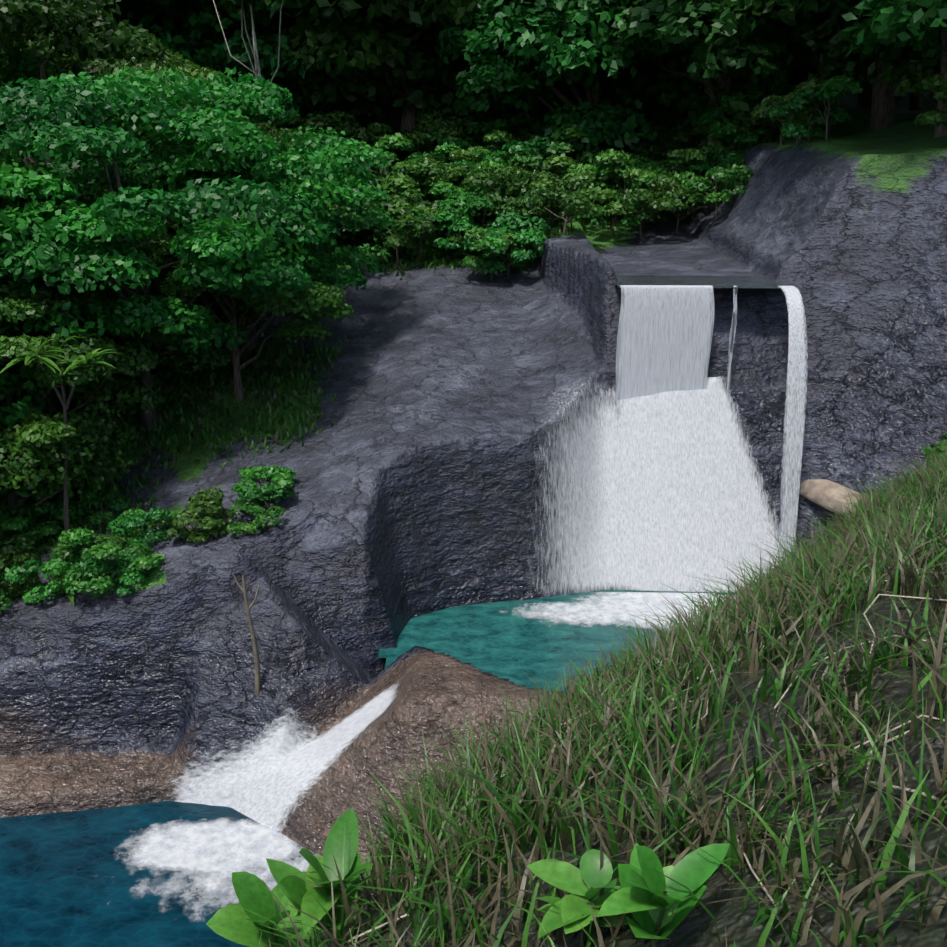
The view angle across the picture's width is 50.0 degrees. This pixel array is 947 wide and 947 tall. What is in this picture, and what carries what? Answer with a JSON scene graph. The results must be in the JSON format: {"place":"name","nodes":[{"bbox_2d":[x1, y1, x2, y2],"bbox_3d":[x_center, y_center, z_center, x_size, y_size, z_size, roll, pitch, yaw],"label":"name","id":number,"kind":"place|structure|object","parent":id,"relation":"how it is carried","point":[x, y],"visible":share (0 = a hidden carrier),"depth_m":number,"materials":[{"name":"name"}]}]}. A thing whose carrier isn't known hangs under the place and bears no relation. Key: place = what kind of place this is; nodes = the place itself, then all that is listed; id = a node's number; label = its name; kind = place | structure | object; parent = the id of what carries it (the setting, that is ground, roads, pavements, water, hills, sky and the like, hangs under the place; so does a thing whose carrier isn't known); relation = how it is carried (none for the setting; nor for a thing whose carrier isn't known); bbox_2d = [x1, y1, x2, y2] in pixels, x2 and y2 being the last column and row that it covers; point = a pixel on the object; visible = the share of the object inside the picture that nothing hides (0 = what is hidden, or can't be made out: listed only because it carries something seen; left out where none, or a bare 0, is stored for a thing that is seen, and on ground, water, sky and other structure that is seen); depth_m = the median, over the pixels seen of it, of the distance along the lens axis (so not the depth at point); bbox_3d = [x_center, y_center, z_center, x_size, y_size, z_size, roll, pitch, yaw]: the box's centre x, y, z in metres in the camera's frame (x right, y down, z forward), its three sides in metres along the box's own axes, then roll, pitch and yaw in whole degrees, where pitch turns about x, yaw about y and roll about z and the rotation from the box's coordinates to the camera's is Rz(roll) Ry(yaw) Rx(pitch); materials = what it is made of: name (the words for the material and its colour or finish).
{"place":"outdoors","nodes":[
{"label":"outdoors","id":0,"kind":"place"},
{"bbox_2d":[0,800,360,946],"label":"pool water","id":1,"kind":"structure","parent":0,"point":[56,890],"depth_m":14.08,"materials":[{"name":"blue liquid"}]},
{"bbox_2d":[97,817,316,921],"bbox_3d":[-3.261,5.612,14.342,4.880,0.001,2.640,0,18,1],"label":"water foam","id":2,"kind":"object","parent":1,"relation":"on","point":[213,855],"visible":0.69,"depth_m":14.69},
{"bbox_2d":[0,75,946,946],"bbox_3d":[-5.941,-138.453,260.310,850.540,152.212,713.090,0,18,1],"label":"terrain","id":3,"kind":"structure","parent":0,"point":[420,483],"depth_m":18.94,"materials":[{"name":"grey stone"}]},
{"bbox_2d":[0,526,40,566],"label":"creeper shrub","id":4,"kind":"object","parent":3,"relation":"on","point":[18,556],"visible":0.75,"depth_m":17.52,"materials":[{"name":"green plant"}]},
{"bbox_2d":[0,516,59,557],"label":"creeper shrub","id":5,"kind":"object","parent":3,"relation":"on","point":[16,524],"visible":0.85,"depth_m":17.88,"materials":[{"name":"green plant"}]},
{"bbox_2d":[0,497,85,540],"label":"creeper shrub","id":6,"kind":"object","parent":3,"relation":"on","point":[20,510],"visible":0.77,"depth_m":18.31,"materials":[{"name":"green plant"}]},
{"bbox_2d":[0,39,86,106],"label":"tree","id":7,"kind":"object","parent":3,"relation":"on","point":[13,72],"visible":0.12,"depth_m":24.66,"materials":[{"name":"green plant"}]},
{"bbox_2d":[0,553,97,603],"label":"creeper shrub","id":8,"kind":"object","parent":3,"relation":"on","point":[39,593],"visible":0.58,"depth_m":16.56,"materials":[{"name":"green plant"}]},
{"bbox_2d":[0,333,119,531],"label":"rosette tree","id":9,"kind":"object","parent":3,"relation":"on","point":[55,344],"visible":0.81,"depth_m":16.88,"materials":[{"name":"green plant"}]},
{"bbox_2d":[2,439,133,497],"bbox_3d":[-7.901,0.044,19.235,2.340,1.883,2.252,7,19,20],"label":"shrub","id":10,"kind":"object","parent":3,"relation":"on","point":[22,491],"visible":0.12,"depth_m":18.49,"materials":[{"name":"green plant"}]},
{"bbox_2d":[0,151,152,445],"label":"tree","id":11,"kind":"object","parent":3,"relation":"on","point":[29,396],"visible":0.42,"depth_m":17.81,"materials":[{"name":"green plant"}]},
{"bbox_2d":[0,275,165,509],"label":"tree","id":12,"kind":"object","parent":3,"relation":"on","point":[38,447],"visible":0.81,"depth_m":17.66,"materials":[{"name":"green plant"}]},
{"bbox_2d":[40,527,134,593],"bbox_3d":[-6.348,1.623,16.819,1.522,1.397,1.771,-8,20,-23],"label":"creeper shrub","id":13,"kind":"object","parent":3,"relation":"on","point":[79,535],"visible":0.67,"depth_m":16.36,"materials":[{"name":"green plant"}]},
{"bbox_2d":[49,541,126,585],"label":"creeper shrub","id":14,"kind":"object","parent":3,"relation":"on","point":[63,552],"visible":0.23,"depth_m":16.85,"materials":[{"name":"green plant"}]},
{"bbox_2d":[63,488,129,523],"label":"creeper shrub","id":15,"kind":"object","parent":3,"relation":"on","point":[100,498],"visible":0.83,"depth_m":18.69,"materials":[{"name":"green plant"}]},
{"bbox_2d":[64,542,165,591],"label":"creeper shrub","id":16,"kind":"object","parent":3,"relation":"on","point":[100,551],"visible":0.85,"depth_m":16.31,"materials":[{"name":"green plant"}]},
{"bbox_2d":[81,530,149,566],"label":"creeper shrub","id":17,"kind":"object","parent":3,"relation":"on","point":[103,538],"visible":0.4,"depth_m":16.91,"materials":[{"name":"green plant"}]},
{"bbox_2d":[86,551,156,596],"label":"creeper shrub","id":18,"kind":"object","parent":3,"relation":"on","point":[123,590],"visible":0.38,"depth_m":16.32,"materials":[{"name":"green plant"}]},
{"bbox_2d":[0,0,244,297],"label":"tree","id":19,"kind":"object","parent":3,"relation":"on","point":[72,27],"visible":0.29,"depth_m":21.82,"materials":[{"name":"green plant"}]},
{"bbox_2d":[106,507,184,545],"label":"creeper shrub","id":20,"kind":"object","parent":3,"relation":"on","point":[129,525],"visible":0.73,"depth_m":17.32,"materials":[{"name":"green plant"}]},
{"bbox_2d":[38,49,283,239],"bbox_3d":[-9.152,-8.447,28.518,7.791,6.772,6.864,2,18,6],"label":"tree","id":21,"kind":"object","parent":3,"relation":"on","point":[97,68],"visible":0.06,"depth_m":26.89,"materials":[{"name":"green plant"}]},
{"bbox_2d":[0,66,341,430],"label":"tree","id":22,"kind":"object","parent":3,"relation":"on","point":[74,118],"visible":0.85,"depth_m":18.28,"materials":[{"name":"green plant"}]},
{"bbox_2d":[144,487,235,538],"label":"creeper shrub","id":23,"kind":"object","parent":3,"relation":"on","point":[210,501],"visible":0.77,"depth_m":17.32,"materials":[{"name":"green plant"}]},
{"bbox_2d":[127,0,257,67],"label":"forest tree","id":24,"kind":"object","parent":3,"relation":"on","point":[152,7],"visible":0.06,"depth_m":36.36,"materials":[{"name":"green plant"}]},
{"bbox_2d":[182,504,225,542],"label":"creeper shrub","id":25,"kind":"object","parent":3,"relation":"on","point":[209,521],"visible":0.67,"depth_m":17.21,"materials":[{"name":"green plant"}]},
{"bbox_2d":[82,0,332,90],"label":"forest tree","id":26,"kind":"object","parent":3,"relation":"on","point":[201,24],"visible":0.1,"depth_m":35.37,"materials":[{"name":"green plant"}]},
{"bbox_2d":[52,67,397,352],"bbox_3d":[-5.287,-5.666,23.266,6.864,6.772,7.791,9,20,26],"label":"tree","id":27,"kind":"object","parent":3,"relation":"on","point":[254,102],"visible":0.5,"depth_m":21.34,"materials":[{"name":"green plant"}]},
{"bbox_2d":[99,186,353,401],"bbox_3d":[-4.950,-3.607,21.538,5.251,4.827,5.000,10,21,29],"label":"tree","id":28,"kind":"object","parent":3,"relation":"on","point":[318,301],"visible":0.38,"depth_m":20.78,"materials":[{"name":"green plant"}]},
{"bbox_2d":[233,574,259,695],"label":"dead branch","id":29,"kind":"object","parent":3,"relation":"on","point":[256,657],"visible":0.92,"depth_m":15.71,"materials":[{"name":"brown wood"}]},
{"bbox_2d":[213,0,291,135],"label":"bare tree","id":30,"kind":"object","parent":3,"relation":"on","point":[255,55],"visible":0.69,"depth_m":28.70,"materials":[{"name":"grey plant"}]},
{"bbox_2d":[226,501,285,534],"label":"creeper shrub","id":31,"kind":"object","parent":3,"relation":"on","point":[250,508],"visible":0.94,"depth_m":17.13,"materials":[{"name":"green plant"}]},
{"bbox_2d":[231,465,294,507],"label":"creeper shrub","id":32,"kind":"object","parent":3,"relation":"on","point":[285,481],"visible":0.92,"depth_m":17.64,"materials":[{"name":"green plant"}]},
{"bbox_2d":[239,465,297,502],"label":"creeper shrub","id":33,"kind":"object","parent":3,"relation":"on","point":[244,473],"visible":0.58,"depth_m":18.06,"materials":[{"name":"green plant"}]},
{"bbox_2d":[108,0,429,129],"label":"forest tree","id":34,"kind":"object","parent":3,"relation":"on","point":[267,47],"visible":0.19,"depth_m":35.34,"materials":[{"name":"green plant"}]},
{"bbox_2d":[206,871,339,946],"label":"broadleaf plant","id":35,"kind":"object","parent":3,"relation":"on","point":[235,923],"visible":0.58,"depth_m":4.33,"materials":[{"name":"green plant"}]},
{"bbox_2d":[168,683,399,832],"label":"waterfall","id":36,"kind":"structure","parent":3,"relation":"on","point":[267,781],"depth_m":15.70,"materials":[{"name":"white liquid"}]},
{"bbox_2d":[266,808,371,937],"bbox_3d":[-0.547,1.623,3.824,0.359,0.542,0.514,-8,19,-22],"label":"broadleaf plant","id":37,"kind":"object","parent":3,"relation":"on","point":[294,887],"visible":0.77,"depth_m":3.83,"materials":[{"name":"green plant"}]},
{"bbox_2d":[301,111,381,151],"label":"shrub","id":38,"kind":"object","parent":3,"relation":"on","point":[341,123],"visible":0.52,"depth_m":34.33,"materials":[{"name":"green plant"}]},
{"bbox_2d":[225,0,520,154],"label":"forest tree","id":39,"kind":"object","parent":3,"relation":"on","point":[393,60],"visible":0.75,"depth_m":34.26,"materials":[{"name":"green plant"}]},
{"bbox_2d":[336,133,432,178],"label":"shrub","id":40,"kind":"object","parent":3,"relation":"on","point":[394,141],"visible":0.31,"depth_m":31.75,"materials":[{"name":"green plant"}]},
{"bbox_2d":[335,174,439,249],"bbox_3d":[-2.597,-7.231,29.340,3.457,2.728,2.971,-3,18,-8],"label":"shrub","id":41,"kind":"object","parent":3,"relation":"on","point":[398,182],"visible":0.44,"depth_m":28.92,"materials":[{"name":"green plant"}]},
{"bbox_2d":[343,207,452,267],"bbox_3d":[-2.132,-6.360,28.546,3.016,2.192,2.095,-8,19,-22],"label":"shrub","id":42,"kind":"object","parent":3,"relation":"on","point":[384,254],"visible":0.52,"depth_m":28.16,"materials":[{"name":"green plant"}]},
{"bbox_2d":[0,132,796,599],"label":"bank grass","id":43,"kind":"structure","parent":3,"relation":"on","point":[256,372],"depth_m":22.10,"materials":[{"name":"green plant"}]},
{"bbox_2d":[369,159,445,197],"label":"shrub","id":44,"kind":"object","parent":3,"relation":"on","point":[408,165],"visible":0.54,"depth_m":30.84,"materials":[{"name":"green plant"}]},
{"bbox_2d":[383,201,447,261],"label":"shrub","id":45,"kind":"object","parent":3,"relation":"on","point":[410,222],"visible":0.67,"depth_m":27.76,"materials":[{"name":"green plant"}]},
{"bbox_2d":[382,158,449,200],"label":"shrub","id":46,"kind":"object","parent":3,"relation":"on","point":[438,168],"visible":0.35,"depth_m":31.72,"materials":[{"name":"green plant"}]},
{"bbox_2d":[384,132,467,171],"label":"shrub","id":47,"kind":"object","parent":3,"relation":"on","point":[437,138],"visible":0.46,"depth_m":34.08,"materials":[{"name":"green plant"}]},
{"bbox_2d":[410,115,464,153],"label":"shrub","id":48,"kind":"object","parent":3,"relation":"on","point":[429,123],"visible":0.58,"depth_m":34.96,"materials":[{"name":"green plant"}]},
{"bbox_2d":[398,113,477,151],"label":"shrub","id":49,"kind":"object","parent":3,"relation":"on","point":[451,130],"visible":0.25,"depth_m":34.71,"materials":[{"name":"green plant"}]},
{"bbox_2d":[428,181,480,211],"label":"shrub","id":50,"kind":"object","parent":3,"relation":"on","point":[446,187],"visible":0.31,"depth_m":28.78,"materials":[{"name":"green plant"}]},
{"bbox_2d":[432,210,479,255],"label":"shrub","id":51,"kind":"object","parent":3,"relation":"on","point":[464,224],"visible":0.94,"depth_m":27.62,"materials":[{"name":"green plant"}]},
{"bbox_2d":[443,149,477,184],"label":"shrub","id":52,"kind":"object","parent":3,"relation":"on","point":[450,172],"visible":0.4,"depth_m":31.76,"materials":[{"name":"green plant"}]},
{"bbox_2d":[436,193,493,232],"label":"shrub","id":53,"kind":"object","parent":3,"relation":"on","point":[469,206],"visible":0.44,"depth_m":27.84,"materials":[{"name":"green plant"}]},
{"bbox_2d":[434,117,501,147],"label":"shrub","id":54,"kind":"object","parent":3,"relation":"on","point":[487,126],"visible":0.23,"depth_m":35.58,"materials":[{"name":"green plant"}]},
{"bbox_2d":[438,146,507,184],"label":"shrub","id":55,"kind":"object","parent":3,"relation":"on","point":[479,152],"visible":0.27,"depth_m":31.87,"materials":[{"name":"green plant"}]},
{"bbox_2d":[441,103,506,131],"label":"shrub","id":56,"kind":"object","parent":3,"relation":"on","point":[472,113],"visible":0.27,"depth_m":36.37,"materials":[{"name":"green plant"}]},
{"bbox_2d":[461,227,516,280],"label":"shrub","id":57,"kind":"object","parent":3,"relation":"on","point":[473,261],"visible":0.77,"depth_m":26.43,"materials":[{"name":"green plant"}]},
{"bbox_2d":[463,175,524,220],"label":"shrub","id":58,"kind":"object","parent":3,"relation":"on","point":[477,190],"visible":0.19,"depth_m":28.93,"materials":[{"name":"green plant"}]},
{"bbox_2d":[461,229,542,276],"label":"shrub","id":59,"kind":"object","parent":3,"relation":"on","point":[497,265],"visible":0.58,"depth_m":27.10,"materials":[{"name":"green plant"}]},
{"bbox_2d":[461,166,553,218],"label":"shrub","id":60,"kind":"object","parent":3,"relation":"on","point":[521,178],"visible":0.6,"depth_m":28.54,"materials":[{"name":"green plant"}]},
{"bbox_2d":[469,211,551,275],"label":"shrub","id":61,"kind":"object","parent":3,"relation":"on","point":[529,234],"visible":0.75,"depth_m":26.91,"materials":[{"name":"green plant"}]},
{"bbox_2d":[491,111,545,145],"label":"shrub","id":62,"kind":"object","parent":3,"relation":"on","point":[511,125],"visible":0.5,"depth_m":35.67,"materials":[{"name":"green plant"}]},
{"bbox_2d":[478,135,561,173],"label":"shrub","id":63,"kind":"object","parent":3,"relation":"on","point":[533,144],"visible":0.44,"depth_m":31.96,"materials":[{"name":"green plant"}]},
{"bbox_2d":[504,153,589,189],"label":"shrub","id":64,"kind":"object","parent":3,"relation":"on","point":[563,160],"visible":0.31,"depth_m":30.14,"materials":[{"name":"green plant"}]},
{"bbox_2d":[507,178,592,225],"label":"shrub","id":65,"kind":"object","parent":3,"relation":"on","point":[547,183],"visible":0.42,"depth_m":27.56,"materials":[{"name":"green plant"}]},
{"bbox_2d":[505,124,603,169],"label":"shrub","id":66,"kind":"object","parent":3,"relation":"on","point":[575,131],"visible":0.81,"depth_m":31.61,"materials":[{"name":"green plant"}]},
{"bbox_2d":[378,590,732,692],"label":"water pool","id":67,"kind":"structure","parent":3,"relation":"in","point":[486,637],"depth_m":17.83,"materials":[{"name":"teal liquid"}]},
{"bbox_2d":[499,592,735,629],"bbox_3d":[3.558,2.614,18.715,7.120,0.001,2.000,0,18,1],"label":"pool foam","id":68,"kind":"object","parent":67,"relation":"on","point":[603,609],"visible":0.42,"depth_m":18.99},
{"bbox_2d":[516,169,602,235],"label":"shrub","id":69,"kind":"object","parent":3,"relation":"on","point":[536,195],"visible":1,"depth_m":26.82,"materials":[{"name":"green plant"}]},
{"bbox_2d":[420,0,737,155],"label":"tree","id":70,"kind":"object","parent":3,"relation":"on","point":[535,37],"visible":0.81,"depth_m":32.12,"materials":[{"name":"green plant"}]},
{"bbox_2d":[527,849,633,945],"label":"broadleaf plant","id":71,"kind":"object","parent":3,"relation":"on","point":[588,880],"visible":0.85,"depth_m":2.78,"materials":[{"name":"green plant"}]},
{"bbox_2d":[234,426,946,946],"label":"bank grass","id":72,"kind":"structure","parent":3,"relation":"on","point":[904,524],"depth_m":3.66,"materials":[{"name":"green plant"}]},
{"bbox_2d":[560,161,626,219],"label":"shrub","id":73,"kind":"object","parent":3,"relation":"on","point":[606,178],"visible":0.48,"depth_m":30.31,"materials":[{"name":"green plant"}]},
{"bbox_2d":[574,193,649,236],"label":"shrub","id":74,"kind":"object","parent":3,"relation":"on","point":[604,222],"visible":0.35,"depth_m":29.10,"materials":[{"name":"green plant"}]},
{"bbox_2d":[574,149,673,224],"bbox_3d":[4.550,-8.287,30.469,3.542,2.795,3.043,0,18,1],"label":"shrub","id":75,"kind":"object","parent":3,"relation":"on","point":[607,156],"visible":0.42,"depth_m":29.74,"materials":[{"name":"green plant"}]},
{"bbox_2d":[593,167,687,238],"bbox_3d":[4.908,-7.551,29.448,2.742,2.519,3.192,8,20,22],"label":"shrub","id":76,"kind":"object","parent":3,"relation":"on","point":[656,205],"visible":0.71,"depth_m":28.54,"materials":[{"name":"green plant"}]},
{"bbox_2d":[348,547,946,943],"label":"twigs","id":77,"kind":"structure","parent":3,"relation":"on","point":[934,798],"depth_m":3.59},
{"bbox_2d":[523,376,780,595],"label":"waterfall","id":78,"kind":"structure","parent":3,"relation":"on","point":[660,491],"depth_m":20.06,"materials":[{"name":"liquid"}]},
{"bbox_2d":[597,843,729,946],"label":"broadleaf plant","id":79,"kind":"object","parent":3,"relation":"on","point":[642,897],"visible":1,"depth_m":2.55,"materials":[{"name":"green plant"}]},
{"bbox_2d":[616,285,714,402],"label":"waterfall","id":80,"kind":"structure","parent":3,"relation":"on","point":[664,342],"depth_m":20.25,"materials":[{"name":"liquid"}]},
{"bbox_2d":[633,174,721,232],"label":"shrub","id":81,"kind":"object","parent":3,"relation":"on","point":[671,183],"visible":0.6,"depth_m":29.01,"materials":[{"name":"green plant"}]},
{"bbox_2d":[547,0,846,146],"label":"tree","id":82,"kind":"object","parent":3,"relation":"on","point":[728,70],"visible":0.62,"depth_m":29.05,"materials":[{"name":"green plant"}]},
{"bbox_2d":[666,141,728,188],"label":"shrub","id":83,"kind":"object","parent":3,"relation":"on","point":[684,158],"visible":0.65,"depth_m":30.07,"materials":[{"name":"green plant"}]},
{"bbox_2d":[672,156,747,204],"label":"shrub","id":84,"kind":"object","parent":3,"relation":"on","point":[723,163],"visible":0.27,"depth_m":29.41,"materials":[{"name":"green plant"}]},
{"bbox_2d":[681,164,753,217],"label":"shrub","id":85,"kind":"object","parent":3,"relation":"on","point":[737,180],"visible":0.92,"depth_m":28.06,"materials":[{"name":"green plant"}]},
{"bbox_2d":[727,286,737,389],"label":"waterfall","id":86,"kind":"structure","parent":3,"relation":"on","point":[733,329],"depth_m":20.20,"materials":[{"name":"liquid"}]},
{"bbox_2d":[707,123,760,159],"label":"shrub","id":87,"kind":"object","parent":3,"relation":"on","point":[728,134],"visible":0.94,"depth_m":29.94,"materials":[{"name":"green plant"}]},
{"bbox_2d":[697,92,776,148],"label":"shrub","id":88,"kind":"object","parent":3,"relation":"on","point":[710,116],"visible":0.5,"depth_m":30.54,"materials":[{"name":"green plant"}]},
{"bbox_2d":[725,99,791,135],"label":"shrub","id":89,"kind":"object","parent":3,"relation":"on","point":[748,121],"visible":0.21,"depth_m":30.21,"materials":[{"name":"green plant"}]},
{"bbox_2d":[778,286,807,563],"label":"waterfall stream","id":90,"kind":"structure","parent":3,"relation":"on","point":[794,416],"depth_m":19.36,"materials":[{"name":"liquid"}]},
{"bbox_2d":[751,78,839,145],"bbox_3d":[8.283,-8.944,25.864,2.237,2.054,2.604,1,18,5],"label":"shrub","id":91,"kind":"object","parent":3,"relation":"on","point":[766,104],"visible":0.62,"depth_m":25.39,"materials":[{"name":"green plant"}]},
{"bbox_2d":[765,101,845,143],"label":"shrub","id":92,"kind":"object","parent":3,"relation":"on","point":[793,126],"visible":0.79,"depth_m":25.03,"materials":[{"name":"green plant"}]},
{"bbox_2d":[708,0,940,130],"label":"tree","id":93,"kind":"object","parent":3,"relation":"on","point":[826,35],"visible":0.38,"depth_m":27.21,"materials":[{"name":"green plant"}]},
{"bbox_2d":[789,75,863,141],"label":"shrub","id":94,"kind":"object","parent":3,"relation":"on","point":[831,88],"visible":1,"depth_m":24.42,"materials":[{"name":"green plant"}]},
{"bbox_2d":[799,479,866,516],"bbox_3d":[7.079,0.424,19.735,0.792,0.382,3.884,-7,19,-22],"label":"boulder","id":95,"kind":"object","parent":3,"relation":"on","point":[817,491],"visible":0.25,"depth_m":19.61,"materials":[{"name":"beige stone"}]},
{"bbox_2d":[731,0,946,137],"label":"tree","id":96,"kind":"object","parent":3,"relation":"on","point":[887,23],"visible":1,"depth_m":21.23,"materials":[{"name":"green plant"}]},
{"bbox_2d":[774,25,903,101],"bbox_3d":[13.126,-20.093,35.828,15.354,15.432,16.012,14,23,36],"label":"forest tree","id":97,"kind":"object","parent":3,"relation":"on","point":[800,72],"depth_m":36.59,"materials":[{"name":"green plant"}]},
{"bbox_2d":[877,38,941,97],"bbox_3d":[11.138,-8.884,23.730,3.392,2.677,2.915,-2,18,-5],"label":"tree","id":98,"kind":"object","parent":3,"relation":"on","point":[912,73],"visible":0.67,"depth_m":23.45,"materials":[{"name":"green plant"}]},
{"bbox_2d":[914,74,946,128],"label":"shrub","id":99,"kind":"object","parent":3,"relation":"on","point":[932,116],"visible":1,"depth_m":20.68,"materials":[{"name":"green plant"}]},
{"bbox_2d":[614,275,799,287],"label":"river water","id":100,"kind":"structure","parent":0,"point":[740,281],"depth_m":21.06,"materials":[{"name":"grey liquid"}]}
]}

